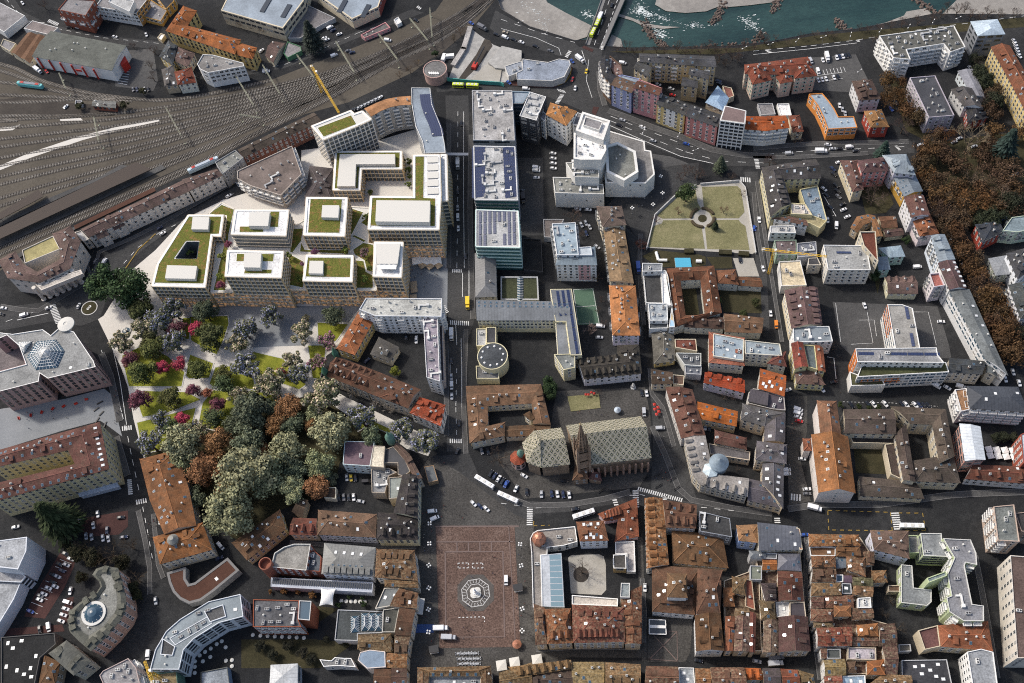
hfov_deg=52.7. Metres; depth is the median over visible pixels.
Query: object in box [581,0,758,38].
river foam
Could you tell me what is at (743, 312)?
tree
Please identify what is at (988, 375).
house
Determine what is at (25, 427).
university plaza
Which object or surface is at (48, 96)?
railway track
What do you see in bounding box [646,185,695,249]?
park wall
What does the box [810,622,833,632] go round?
house
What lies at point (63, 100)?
railway track
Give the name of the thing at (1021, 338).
tree
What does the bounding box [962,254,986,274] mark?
tree
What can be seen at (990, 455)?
parasol
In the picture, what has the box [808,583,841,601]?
house
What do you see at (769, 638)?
house
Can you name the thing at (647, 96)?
apartment building
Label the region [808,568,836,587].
house
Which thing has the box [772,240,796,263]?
house
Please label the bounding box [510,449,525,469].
chapel
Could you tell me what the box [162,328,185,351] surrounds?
tree
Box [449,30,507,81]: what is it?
site floor
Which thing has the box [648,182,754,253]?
park gravel
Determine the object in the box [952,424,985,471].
office building
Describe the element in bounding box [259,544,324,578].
apartment building
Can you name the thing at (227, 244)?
shrub
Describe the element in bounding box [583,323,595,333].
tree
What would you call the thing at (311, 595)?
shrub
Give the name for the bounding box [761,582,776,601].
house
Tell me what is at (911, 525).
city bus
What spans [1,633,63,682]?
apartment building
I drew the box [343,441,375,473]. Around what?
apartment building
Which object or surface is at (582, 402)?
church lawn
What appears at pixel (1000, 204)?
tree
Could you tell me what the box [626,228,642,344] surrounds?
street
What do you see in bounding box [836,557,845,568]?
house
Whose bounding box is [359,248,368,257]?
tree
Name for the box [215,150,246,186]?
railway building
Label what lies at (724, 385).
apartment building
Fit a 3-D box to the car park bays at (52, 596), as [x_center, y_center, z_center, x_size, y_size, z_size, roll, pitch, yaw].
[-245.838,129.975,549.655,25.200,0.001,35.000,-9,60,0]
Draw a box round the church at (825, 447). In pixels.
[800,400,855,502]
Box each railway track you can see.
[0,0,478,120]
[0,0,479,129]
[0,0,480,140]
[0,0,481,148]
[0,0,482,159]
[0,0,483,166]
[0,0,484,178]
[0,0,485,186]
[0,0,487,207]
[0,0,492,249]
[0,0,493,256]
[0,1,489,226]
[0,2,484,199]
[0,62,270,101]
[0,68,38,82]
[0,80,115,99]
[0,93,131,102]
[0,98,74,103]
[0,112,114,117]
[0,118,17,122]
[5,0,487,217]
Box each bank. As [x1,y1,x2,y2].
[317,510,378,543]
[498,0,590,39]
[499,4,1023,47]
[886,8,930,22]
[943,0,1023,13]
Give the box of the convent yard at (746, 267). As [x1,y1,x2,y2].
[733,258,758,275]
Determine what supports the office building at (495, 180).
on the ground at (530, 356)
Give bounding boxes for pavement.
[0,280,85,312]
[87,184,228,275]
[98,352,122,422]
[114,435,129,476]
[136,509,151,594]
[151,513,164,578]
[289,540,416,548]
[444,321,448,436]
[446,123,450,267]
[461,329,467,453]
[468,134,475,318]
[506,489,630,507]
[536,645,624,651]
[597,71,606,105]
[607,108,771,158]
[638,234,645,324]
[640,578,646,642]
[648,368,675,446]
[650,425,771,515]
[752,192,766,272]
[753,139,908,150]
[753,151,868,158]
[755,181,783,341]
[787,489,1023,511]
[804,536,820,679]
[975,555,999,677]
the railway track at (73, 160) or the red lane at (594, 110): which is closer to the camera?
the red lane at (594, 110)
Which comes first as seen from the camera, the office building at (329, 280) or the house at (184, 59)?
the office building at (329, 280)
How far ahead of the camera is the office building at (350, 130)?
660.83 m
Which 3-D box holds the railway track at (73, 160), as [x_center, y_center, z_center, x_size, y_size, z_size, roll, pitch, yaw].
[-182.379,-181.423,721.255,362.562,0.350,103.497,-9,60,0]
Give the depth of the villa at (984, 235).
599.56 m
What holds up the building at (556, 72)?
on the ground at (530, 356)
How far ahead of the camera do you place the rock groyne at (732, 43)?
706.85 m
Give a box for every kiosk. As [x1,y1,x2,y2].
[424,465,438,485]
[429,645,438,653]
[512,640,520,648]
[513,583,522,591]
[614,407,620,413]
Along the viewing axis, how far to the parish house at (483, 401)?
569.73 m
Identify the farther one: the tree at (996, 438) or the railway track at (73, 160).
the railway track at (73, 160)
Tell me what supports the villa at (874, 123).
on the ground at (530, 356)
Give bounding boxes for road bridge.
[585,0,624,49]
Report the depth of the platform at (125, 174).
675.92 m
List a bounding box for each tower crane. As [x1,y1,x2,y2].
[143,661,160,682]
[310,65,338,112]
[761,247,826,273]
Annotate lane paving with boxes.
[509,647,640,664]
[637,537,646,660]
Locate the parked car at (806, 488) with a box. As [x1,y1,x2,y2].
[803,487,810,490]
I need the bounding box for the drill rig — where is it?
[471,46,484,70]
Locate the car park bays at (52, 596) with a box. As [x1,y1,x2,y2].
[24,553,74,618]
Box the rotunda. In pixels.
[423,60,447,85]
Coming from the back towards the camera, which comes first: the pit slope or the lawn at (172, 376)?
the pit slope
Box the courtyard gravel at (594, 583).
[568,554,605,594]
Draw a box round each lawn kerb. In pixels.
[121,346,185,386]
[136,407,196,451]
[138,390,201,417]
[185,354,213,378]
[190,315,229,354]
[197,390,241,430]
[209,365,254,389]
[249,351,306,389]
[308,344,325,378]
[316,322,348,341]
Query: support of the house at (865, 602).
on the ground at (530, 356)
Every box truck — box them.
[32,65,41,73]
[433,625,448,630]
[441,634,456,639]
[449,327,453,340]
[456,157,459,169]
[465,296,469,309]
[477,22,486,30]
[521,191,524,203]
[575,53,584,62]
[597,11,602,17]
[636,261,640,273]
[767,660,783,666]
[768,654,784,659]
[807,503,822,511]
[815,148,827,153]
[824,51,829,62]
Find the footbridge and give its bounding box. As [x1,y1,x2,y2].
[447,153,467,155]
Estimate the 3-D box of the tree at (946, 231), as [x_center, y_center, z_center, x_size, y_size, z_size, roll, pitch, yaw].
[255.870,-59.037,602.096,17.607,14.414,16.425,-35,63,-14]
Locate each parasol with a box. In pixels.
[410,281,416,286]
[410,286,417,292]
[412,256,420,264]
[418,263,425,268]
[420,257,427,263]
[426,257,433,264]
[426,263,433,269]
[433,257,441,264]
[434,263,442,268]
[496,659,506,670]
[509,657,519,666]
[531,654,542,663]
[985,446,992,452]
[986,452,994,458]
[992,446,1000,452]
[994,453,1002,459]
[1001,447,1008,453]
[1002,453,1010,459]
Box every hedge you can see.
[684,248,693,253]
[689,208,698,217]
[691,220,703,227]
[701,207,713,214]
[706,216,715,226]
[719,249,731,255]
[738,251,748,256]
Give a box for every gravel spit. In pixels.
[606,35,622,46]
[618,14,675,28]
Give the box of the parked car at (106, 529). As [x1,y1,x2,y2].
[105,526,108,533]
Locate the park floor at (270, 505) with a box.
[146,392,385,538]
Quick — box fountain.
[121,327,130,333]
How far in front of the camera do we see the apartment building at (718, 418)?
556.00 m
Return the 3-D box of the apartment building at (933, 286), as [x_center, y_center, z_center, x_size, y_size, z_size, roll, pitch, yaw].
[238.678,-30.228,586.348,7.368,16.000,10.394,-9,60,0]
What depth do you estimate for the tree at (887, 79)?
662.48 m
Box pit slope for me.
[459,39,491,78]
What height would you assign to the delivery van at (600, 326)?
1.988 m
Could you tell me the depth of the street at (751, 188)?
616.92 m
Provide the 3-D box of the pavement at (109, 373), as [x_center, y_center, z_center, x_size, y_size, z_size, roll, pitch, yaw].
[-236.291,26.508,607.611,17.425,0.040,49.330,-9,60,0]
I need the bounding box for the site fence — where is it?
[447,77,503,86]
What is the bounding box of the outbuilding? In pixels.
[0,39,16,55]
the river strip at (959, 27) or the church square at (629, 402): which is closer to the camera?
the church square at (629, 402)
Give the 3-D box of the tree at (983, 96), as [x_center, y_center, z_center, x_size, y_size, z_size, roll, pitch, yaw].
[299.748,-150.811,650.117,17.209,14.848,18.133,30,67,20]
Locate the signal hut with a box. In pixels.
[92,100,117,111]
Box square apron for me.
[457,574,493,610]
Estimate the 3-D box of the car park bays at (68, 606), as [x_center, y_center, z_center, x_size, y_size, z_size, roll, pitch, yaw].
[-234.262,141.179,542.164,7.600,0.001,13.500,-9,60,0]
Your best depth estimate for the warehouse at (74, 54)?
733.24 m
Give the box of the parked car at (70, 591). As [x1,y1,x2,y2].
[68,587,72,594]
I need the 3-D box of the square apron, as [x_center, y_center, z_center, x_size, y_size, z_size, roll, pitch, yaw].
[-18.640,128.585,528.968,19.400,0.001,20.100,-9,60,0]
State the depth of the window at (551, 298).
596.79 m
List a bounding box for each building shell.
[151,672,185,682]
[777,260,806,293]
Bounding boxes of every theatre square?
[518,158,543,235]
[607,162,698,242]
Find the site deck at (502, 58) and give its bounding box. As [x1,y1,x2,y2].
[488,46,521,70]
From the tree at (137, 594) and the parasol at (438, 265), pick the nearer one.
the tree at (137, 594)
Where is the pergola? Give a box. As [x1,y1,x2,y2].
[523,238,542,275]
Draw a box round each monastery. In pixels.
[665,266,763,338]
[839,406,960,502]
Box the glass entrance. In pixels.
[649,619,666,635]
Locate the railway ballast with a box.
[0,0,493,269]
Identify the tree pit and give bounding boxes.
[573,567,588,581]
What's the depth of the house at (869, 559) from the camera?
509.68 m
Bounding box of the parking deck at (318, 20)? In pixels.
[288,5,335,41]
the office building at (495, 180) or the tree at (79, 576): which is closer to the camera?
the tree at (79, 576)
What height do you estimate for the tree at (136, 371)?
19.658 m
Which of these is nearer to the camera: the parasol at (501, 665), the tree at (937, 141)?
the parasol at (501, 665)
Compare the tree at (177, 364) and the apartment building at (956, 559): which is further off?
the tree at (177, 364)
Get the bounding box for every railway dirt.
[0,97,127,115]
[387,26,466,71]
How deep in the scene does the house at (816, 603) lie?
500.18 m
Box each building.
[0,317,111,410]
[0,422,124,515]
[0,537,45,640]
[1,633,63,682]
[48,640,100,679]
[58,0,102,32]
[67,565,136,656]
[97,0,150,25]
[99,658,149,682]
[140,452,201,534]
[150,594,252,676]
[151,214,227,306]
[166,6,260,70]
[197,54,249,86]
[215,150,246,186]
[224,250,296,307]
[231,209,295,247]
[232,509,288,564]
[237,146,306,207]
[238,112,320,165]
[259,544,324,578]
[302,254,361,306]
[303,197,352,249]
[311,110,379,167]
[321,348,422,417]
[321,543,376,582]
[332,151,405,201]
[336,312,374,361]
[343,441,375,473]
[358,298,447,333]
[361,22,390,40]
[364,96,415,139]
[367,154,453,257]
[370,432,424,505]
[375,549,420,611]
[395,608,417,640]
[410,397,446,433]
[411,88,446,153]
[417,666,492,682]
[423,318,443,394]
[472,90,516,152]
[472,145,520,220]
[475,209,522,269]
[476,289,581,383]
[505,61,521,81]
[508,660,571,675]
[512,91,529,124]
[516,59,570,86]
[517,669,572,682]
[519,92,546,144]
[530,526,577,609]
[541,112,547,138]
[546,103,576,145]
[550,222,596,280]
[572,662,603,682]
[573,112,581,140]
[576,520,608,548]
[595,206,626,239]
[598,55,622,103]
[598,498,638,541]
[602,227,633,285]
[605,662,640,682]
[608,285,640,345]
[611,75,638,112]
[633,53,715,101]
[633,80,662,118]
[642,263,674,336]
[644,497,668,573]
[645,666,678,682]
[656,95,689,132]
[663,500,696,534]
[665,387,704,445]
[684,104,720,144]
[697,401,737,432]
[697,511,731,544]
[703,372,744,399]
[708,332,786,374]
[710,667,746,682]
[716,106,745,149]
[739,403,786,514]
[742,115,789,145]
[746,388,784,412]
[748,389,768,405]
[757,368,785,395]
[759,159,826,236]
[782,286,821,339]
[788,341,825,390]
[789,326,832,353]
[806,93,856,139]
[838,160,863,202]
[846,304,948,392]
[849,79,880,111]
[855,231,877,279]
[857,157,887,186]
[873,26,964,77]
[882,154,915,188]
[890,175,922,206]
[896,533,983,625]
[898,194,929,232]
[905,76,953,132]
[909,215,938,246]
[922,273,944,301]
[924,234,954,272]
[934,260,965,304]
[935,621,992,653]
[943,289,1007,385]
[947,386,1023,424]
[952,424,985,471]
[958,649,996,682]
[962,465,1023,488]
[963,19,1004,55]
[982,505,1019,553]
[984,43,1023,138]
[985,255,1009,282]
[997,555,1023,667]
[1003,281,1023,326]
[1004,248,1023,286]
[1011,433,1023,467]
[1015,512,1023,543]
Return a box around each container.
[441,53,445,61]
[445,53,453,58]
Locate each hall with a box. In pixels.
[221,0,310,40]
[303,165,332,205]
[317,0,385,28]
[671,530,727,571]
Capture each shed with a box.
[157,33,165,42]
[265,41,284,66]
[877,216,897,231]
[883,228,903,240]
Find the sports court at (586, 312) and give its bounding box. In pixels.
[573,288,599,324]
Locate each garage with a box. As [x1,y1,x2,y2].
[722,86,733,102]
[757,103,775,115]
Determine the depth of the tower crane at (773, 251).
588.21 m
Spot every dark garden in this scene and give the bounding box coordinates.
[241,639,351,667]
[317,606,337,620]
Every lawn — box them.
[122,347,183,385]
[137,408,195,451]
[139,391,199,416]
[183,318,189,338]
[186,355,212,377]
[191,316,228,353]
[199,390,266,429]
[210,366,253,388]
[251,351,305,388]
[251,390,276,400]
[308,345,324,378]
[317,322,347,340]
[374,422,389,431]
[567,394,599,410]
[649,220,704,248]
[657,191,700,218]
[702,186,743,217]
[705,220,748,249]
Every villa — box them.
[153,522,218,569]
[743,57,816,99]
[861,109,888,137]
[971,220,1002,251]
[997,216,1023,243]
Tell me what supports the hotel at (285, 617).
on the ground at (530, 356)
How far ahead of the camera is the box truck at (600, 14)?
721.42 m
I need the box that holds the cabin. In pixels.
[394,17,401,27]
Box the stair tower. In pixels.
[620,583,629,606]
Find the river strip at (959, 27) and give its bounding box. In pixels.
[611,17,1023,53]
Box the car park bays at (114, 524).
[77,511,127,536]
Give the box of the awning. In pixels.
[416,598,424,614]
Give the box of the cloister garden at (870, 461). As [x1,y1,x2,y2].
[854,449,885,473]
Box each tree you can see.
[33,501,88,551]
[59,539,70,550]
[67,544,87,562]
[69,538,90,561]
[75,570,88,583]
[82,546,105,567]
[83,262,122,301]
[96,536,117,564]
[106,267,151,309]
[108,329,133,353]
[111,554,130,570]
[118,538,136,553]
[121,351,139,369]
[126,298,153,322]
[127,360,157,386]
[127,389,153,411]
[128,581,139,595]
[129,570,144,586]
[130,318,157,339]
[132,589,142,600]
[134,429,164,457]
[139,331,155,345]
[139,335,163,361]
[143,309,172,334]
[151,409,170,431]
[156,360,170,373]
[156,385,182,411]
[158,295,186,319]
[159,421,202,466]
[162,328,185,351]
[162,417,177,436]
[166,317,188,336]
[169,452,197,477]
[170,356,184,370]
[174,411,189,426]
[183,451,222,487]
[185,384,202,396]
[187,360,210,378]
[188,321,202,335]
[189,484,205,507]
[191,299,219,322]
[192,322,227,354]
[193,419,211,436]
[197,426,234,460]
[200,387,212,396]
[202,408,226,429]
[202,479,254,538]
[208,396,225,411]
[211,373,235,393]
[212,364,232,379]
[212,445,278,495]
[221,414,247,435]
[224,331,249,352]
[226,386,247,404]
[229,351,261,377]
[229,390,266,429]
[229,421,265,450]
[231,316,255,340]
[243,453,285,499]
[247,440,269,455]
[248,320,257,333]
[251,426,266,442]
[253,367,285,399]
[254,640,267,653]
[255,373,265,393]
[256,395,269,419]
[259,304,283,328]
[264,397,281,414]
[264,412,286,436]
[265,430,308,466]
[267,649,277,660]
[274,392,301,419]
[277,475,304,504]
[278,458,307,482]
[279,411,306,435]
[282,350,302,368]
[282,639,293,650]
[286,364,311,384]
[290,318,312,346]
[295,646,308,658]
[300,377,341,415]
[301,19,327,55]
[301,314,309,321]
[301,473,330,499]
[302,417,316,434]
[304,448,336,479]
[305,405,322,421]
[305,654,316,665]
[306,353,326,370]
[307,411,352,453]
[318,330,335,351]
[320,306,345,325]
[323,635,330,642]
[325,471,338,486]
[345,404,376,430]
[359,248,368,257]
[361,424,382,445]
[382,404,393,412]
[388,366,400,375]
[389,415,413,443]
[409,429,439,453]
[487,446,510,467]
[541,375,558,391]
[543,387,556,400]
[561,209,581,222]
[570,556,592,579]
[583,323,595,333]
[620,40,631,51]
[634,239,647,248]
[673,40,682,51]
[675,182,697,202]
[686,163,703,179]
[694,169,706,178]
[711,221,718,230]
[712,46,726,58]
[713,155,727,175]
[739,309,747,315]
[751,297,759,306]
[762,154,776,165]
[790,132,802,142]
[832,339,840,350]
[862,184,888,205]
[869,178,886,188]
[869,270,880,280]
[873,140,890,157]
[878,86,909,108]
[879,69,896,88]
[882,85,897,100]
[884,592,897,605]
[891,86,910,103]
[892,116,914,135]
[895,622,906,633]
[896,74,907,87]
[897,99,918,119]
[901,235,910,244]
[906,106,925,126]
[910,153,931,174]
[912,137,940,158]
[915,164,935,179]
[916,168,936,183]
[919,170,947,192]
[922,128,947,149]
[926,193,951,219]
[927,199,957,220]
[928,184,955,208]
[931,142,955,164]
[931,172,958,191]
[932,124,959,142]
[933,214,952,231]
[940,227,963,248]
[942,203,971,229]
[943,2,955,12]
[943,149,974,174]
[943,219,965,234]
[944,185,972,215]
[948,176,969,195]
[948,228,970,246]
[949,120,989,155]
[951,239,976,263]
[953,2,965,15]
[953,183,991,212]
[955,242,984,266]
[958,206,978,226]
[958,258,980,275]
[961,168,987,185]
[962,2,971,12]
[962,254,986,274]
[965,267,990,286]
[966,277,987,301]
[967,179,997,203]
[967,269,1003,295]
[968,8,975,19]
[968,52,985,66]
[970,142,995,165]
[970,207,988,226]
[971,63,987,77]
[971,161,1001,187]
[973,292,994,315]
[974,72,996,91]
[976,282,1007,307]
[977,130,997,151]
[978,88,994,108]
[979,299,1008,322]
[980,176,1000,187]
[981,90,1004,108]
[981,100,1003,120]
[981,195,1006,218]
[982,205,1010,223]
[982,312,1003,334]
[984,4,994,16]
[984,120,1007,137]
[985,82,1007,99]
[988,304,1020,331]
[989,183,1019,206]
[990,128,1019,165]
[990,319,1021,343]
[990,432,1000,443]
[991,331,1011,353]
[992,297,1013,321]
[993,153,1020,177]
[993,159,1023,186]
[995,9,1004,19]
[997,173,1023,194]
[997,337,1023,368]
[999,191,1023,213]
[999,329,1023,346]
[1000,431,1011,441]
[1005,120,1023,138]
[1005,199,1023,216]
[1006,322,1023,342]
[1010,431,1018,442]
[1011,7,1021,18]
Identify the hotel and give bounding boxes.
[253,599,319,634]
[372,241,410,297]
[376,473,420,545]
[684,436,748,503]
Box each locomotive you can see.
[16,81,43,88]
[187,156,218,173]
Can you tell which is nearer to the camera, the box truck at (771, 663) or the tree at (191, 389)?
the box truck at (771, 663)
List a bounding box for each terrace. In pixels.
[572,595,617,606]
[615,541,635,573]
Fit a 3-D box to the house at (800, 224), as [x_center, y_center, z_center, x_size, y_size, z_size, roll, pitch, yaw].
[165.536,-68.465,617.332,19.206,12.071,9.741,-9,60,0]
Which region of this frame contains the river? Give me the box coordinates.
[546,0,955,46]
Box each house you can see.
[39,655,66,682]
[158,0,177,16]
[159,40,177,70]
[161,65,180,93]
[174,46,197,70]
[174,67,198,93]
[289,518,320,540]
[292,498,310,517]
[320,650,387,673]
[324,487,337,501]
[357,633,393,652]
[370,337,399,365]
[373,668,390,682]
[382,608,398,636]
[386,653,409,671]
[391,668,409,682]
[394,635,412,657]
[440,326,446,388]
[466,384,550,448]
[475,253,497,299]
[499,662,531,682]
[533,585,641,649]
[577,344,641,385]
[651,328,675,367]
[651,369,672,390]
[672,374,683,386]
[674,339,696,353]
[675,353,700,370]
[678,667,694,682]
[684,365,701,379]
[694,668,711,682]
[708,443,749,464]
[714,429,746,450]
[723,572,761,654]
[723,587,734,608]
[723,616,734,655]
[732,576,746,596]
[732,615,749,655]
[734,608,749,615]
[735,524,757,549]
[744,668,762,682]
[745,579,754,611]
[747,550,765,563]
[748,565,761,581]
[748,611,755,656]
[750,553,776,564]
[755,522,801,553]
[755,554,804,630]
[759,600,775,622]
[760,619,777,657]
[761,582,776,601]
[761,668,780,682]
[762,560,776,570]
[768,225,795,240]
[772,216,807,235]
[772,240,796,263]
[775,602,788,617]
[776,615,810,656]
[777,553,801,571]
[777,571,802,586]
[778,584,803,602]
[780,669,800,682]
[788,115,803,139]
[789,602,805,615]
[795,241,816,265]
[796,527,802,553]
[798,670,814,682]
[805,534,859,551]
[806,257,820,273]
[806,547,835,562]
[807,597,823,613]
[808,556,835,573]
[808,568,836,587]
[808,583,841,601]
[808,609,833,626]
[810,537,886,675]
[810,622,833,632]
[813,627,852,651]
[817,648,826,662]
[820,659,845,679]
[820,675,842,682]
[823,595,853,608]
[826,649,840,659]
[833,605,850,618]
[835,546,860,558]
[835,575,842,583]
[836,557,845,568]
[841,583,851,594]
[842,675,865,682]
[843,575,851,582]
[845,556,865,577]
[846,647,875,661]
[846,661,856,673]
[849,214,882,243]
[851,608,873,620]
[852,577,872,586]
[852,585,873,597]
[852,637,878,646]
[856,597,870,607]
[856,623,877,636]
[862,551,874,566]
[865,530,909,565]
[865,659,884,678]
[871,570,887,586]
[871,674,912,682]
[875,256,890,277]
[878,245,904,264]
[878,623,896,646]
[881,646,898,674]
[883,275,917,298]
[885,585,898,594]
[897,644,910,653]
[898,659,951,682]
[913,625,939,654]
[947,86,981,116]
[955,69,984,103]
[963,107,988,129]
[980,365,996,384]
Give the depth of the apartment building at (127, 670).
509.16 m
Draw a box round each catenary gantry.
[93,116,104,148]
[234,74,257,113]
[239,114,264,125]
[262,65,283,101]
[297,55,317,85]
[335,41,356,80]
[378,33,399,67]
[409,18,430,49]
[429,9,434,46]
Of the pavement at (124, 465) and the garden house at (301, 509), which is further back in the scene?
the pavement at (124, 465)
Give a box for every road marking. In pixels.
[7,0,1012,621]
[126,68,925,530]
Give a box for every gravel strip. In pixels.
[0,119,158,169]
[0,124,20,130]
[60,118,81,120]
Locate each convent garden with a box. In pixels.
[682,289,698,314]
[707,257,732,267]
[719,290,761,312]
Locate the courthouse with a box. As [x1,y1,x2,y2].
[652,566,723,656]
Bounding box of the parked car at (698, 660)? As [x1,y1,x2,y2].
[694,658,702,662]
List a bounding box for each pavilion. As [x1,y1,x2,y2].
[24,21,60,35]
[167,558,242,606]
[201,667,232,682]
[270,663,301,682]
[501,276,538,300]
[613,554,626,572]
[776,103,791,118]
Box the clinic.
[819,245,870,283]
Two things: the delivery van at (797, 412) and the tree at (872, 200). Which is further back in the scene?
the tree at (872, 200)
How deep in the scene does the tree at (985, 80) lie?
655.59 m
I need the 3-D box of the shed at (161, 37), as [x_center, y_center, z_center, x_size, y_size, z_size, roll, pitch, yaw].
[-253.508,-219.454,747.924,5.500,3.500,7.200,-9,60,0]
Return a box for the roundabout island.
[81,301,97,314]
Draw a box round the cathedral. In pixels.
[522,416,651,484]
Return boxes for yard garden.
[861,183,893,213]
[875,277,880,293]
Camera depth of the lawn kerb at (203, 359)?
608.39 m
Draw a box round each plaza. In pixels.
[0,389,121,448]
[98,129,429,457]
[214,305,360,348]
[409,258,447,308]
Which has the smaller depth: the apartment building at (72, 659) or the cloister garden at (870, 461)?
the apartment building at (72, 659)
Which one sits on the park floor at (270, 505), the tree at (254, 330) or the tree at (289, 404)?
the tree at (289, 404)
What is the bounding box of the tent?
[319,588,335,609]
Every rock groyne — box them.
[640,18,669,46]
[672,42,748,46]
[707,0,727,24]
[751,31,766,42]
[769,0,782,13]
[834,17,852,29]
[911,0,941,13]
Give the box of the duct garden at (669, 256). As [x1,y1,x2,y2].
[643,250,705,266]
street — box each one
[419,454,534,518]
[518,490,771,521]
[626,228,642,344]
[651,391,695,497]
[744,172,769,330]
[753,141,913,154]
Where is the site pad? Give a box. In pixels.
[471,65,501,81]
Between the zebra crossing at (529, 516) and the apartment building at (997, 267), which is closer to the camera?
the zebra crossing at (529, 516)
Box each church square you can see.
[501,387,651,498]
[787,396,810,504]
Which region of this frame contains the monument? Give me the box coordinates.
[461,578,489,606]
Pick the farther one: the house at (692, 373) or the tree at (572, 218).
the tree at (572, 218)
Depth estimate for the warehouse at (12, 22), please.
765.40 m
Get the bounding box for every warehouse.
[0,3,28,38]
[32,31,131,80]
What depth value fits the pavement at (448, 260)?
643.65 m
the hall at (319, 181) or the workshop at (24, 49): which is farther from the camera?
the workshop at (24, 49)
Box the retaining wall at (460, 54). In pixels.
[451,26,472,67]
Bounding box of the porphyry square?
[436,527,519,647]
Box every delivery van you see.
[19,312,27,317]
[46,622,51,631]
[62,599,72,604]
[145,649,150,659]
[216,541,224,549]
[361,479,370,483]
[427,509,436,513]
[430,515,439,521]
[504,575,507,584]
[596,323,604,327]
[642,407,645,416]
[655,426,664,430]
[774,320,777,328]
[784,471,790,475]
[785,151,792,154]
[793,406,802,411]
[793,409,802,415]
[845,144,853,148]
[912,264,921,268]
[931,383,940,389]
[955,383,965,388]
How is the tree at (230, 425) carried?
on the ground at (530, 356)
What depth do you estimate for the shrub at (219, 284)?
611.20 m
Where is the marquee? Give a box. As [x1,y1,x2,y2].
[78,482,120,498]
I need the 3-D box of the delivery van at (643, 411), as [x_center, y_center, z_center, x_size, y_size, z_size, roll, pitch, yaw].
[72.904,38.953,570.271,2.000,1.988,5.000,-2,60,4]
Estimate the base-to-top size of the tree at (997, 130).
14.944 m
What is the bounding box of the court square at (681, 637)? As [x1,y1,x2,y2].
[648,617,692,661]
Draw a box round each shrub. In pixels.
[75,102,83,108]
[119,101,129,108]
[138,87,145,94]
[216,273,222,279]
[216,281,226,288]
[217,252,225,260]
[224,240,231,247]
[280,588,287,593]
[296,275,302,282]
[308,591,316,598]
[310,248,319,254]
[342,246,348,254]
[361,275,368,282]
[404,158,411,164]
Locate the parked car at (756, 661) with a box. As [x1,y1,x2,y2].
[752,659,761,663]
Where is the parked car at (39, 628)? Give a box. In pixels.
[37,625,41,632]
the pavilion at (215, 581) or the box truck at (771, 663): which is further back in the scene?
the pavilion at (215, 581)
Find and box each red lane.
[511,66,572,87]
[582,46,593,51]
[592,106,598,114]
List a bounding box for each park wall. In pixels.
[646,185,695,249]
[700,180,755,253]
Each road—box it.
[0,185,242,330]
[4,0,166,49]
[246,9,422,74]
[437,46,771,165]
[445,96,474,451]
[490,10,581,55]
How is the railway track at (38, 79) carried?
on the railway ballast
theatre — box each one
[553,112,654,207]
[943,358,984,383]
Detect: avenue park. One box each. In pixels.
[891,80,931,141]
[921,133,1023,215]
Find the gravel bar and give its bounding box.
[655,0,773,12]
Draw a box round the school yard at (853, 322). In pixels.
[833,302,950,357]
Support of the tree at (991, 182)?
on the ground at (530, 356)
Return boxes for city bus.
[452,82,478,88]
[474,474,494,489]
[497,491,518,504]
[572,508,594,519]
[589,18,600,37]
[899,523,924,528]
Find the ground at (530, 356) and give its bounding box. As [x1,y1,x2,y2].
[0,0,1023,682]
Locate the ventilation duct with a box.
[655,251,666,261]
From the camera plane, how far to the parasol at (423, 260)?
631.15 m
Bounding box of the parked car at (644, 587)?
[643,583,646,591]
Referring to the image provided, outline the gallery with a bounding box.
[335,610,382,644]
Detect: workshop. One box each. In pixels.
[11,32,44,66]
[143,0,168,26]
[705,86,728,114]
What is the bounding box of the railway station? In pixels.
[0,225,94,301]
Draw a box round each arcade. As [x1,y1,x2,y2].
[271,578,374,595]
[541,553,564,608]
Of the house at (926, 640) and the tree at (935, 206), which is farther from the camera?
the tree at (935, 206)
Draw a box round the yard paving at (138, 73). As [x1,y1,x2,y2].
[115,49,157,90]
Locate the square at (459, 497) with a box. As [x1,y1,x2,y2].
[409,457,565,682]
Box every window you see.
[478,298,553,327]
[495,292,550,327]
[881,307,944,383]
[881,313,930,383]
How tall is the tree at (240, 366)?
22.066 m
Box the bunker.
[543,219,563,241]
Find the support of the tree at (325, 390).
on the ground at (530, 356)
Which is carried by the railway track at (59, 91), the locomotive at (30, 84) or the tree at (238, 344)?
the locomotive at (30, 84)
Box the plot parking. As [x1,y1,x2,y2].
[811,54,867,91]
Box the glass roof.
[674,258,690,267]
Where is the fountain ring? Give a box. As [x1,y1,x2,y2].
[698,215,706,221]
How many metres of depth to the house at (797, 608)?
500.59 m
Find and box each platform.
[0,162,164,245]
[0,165,155,229]
[0,190,74,266]
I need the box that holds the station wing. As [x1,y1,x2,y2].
[81,169,226,247]
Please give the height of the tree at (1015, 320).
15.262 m
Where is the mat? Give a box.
[416,624,433,632]
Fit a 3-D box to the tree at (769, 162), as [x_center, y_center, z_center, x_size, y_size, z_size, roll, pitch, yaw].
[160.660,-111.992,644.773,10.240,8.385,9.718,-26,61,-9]
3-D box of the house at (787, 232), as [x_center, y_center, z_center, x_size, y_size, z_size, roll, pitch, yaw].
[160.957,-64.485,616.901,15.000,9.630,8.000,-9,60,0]
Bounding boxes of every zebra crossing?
[50,304,60,323]
[127,479,132,494]
[450,320,468,325]
[527,507,532,524]
[633,490,638,506]
[638,487,682,501]
[791,494,800,500]
[891,512,900,529]
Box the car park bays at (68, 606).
[58,597,73,622]
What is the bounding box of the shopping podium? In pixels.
[209,202,380,306]
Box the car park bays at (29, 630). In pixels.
[5,624,63,635]

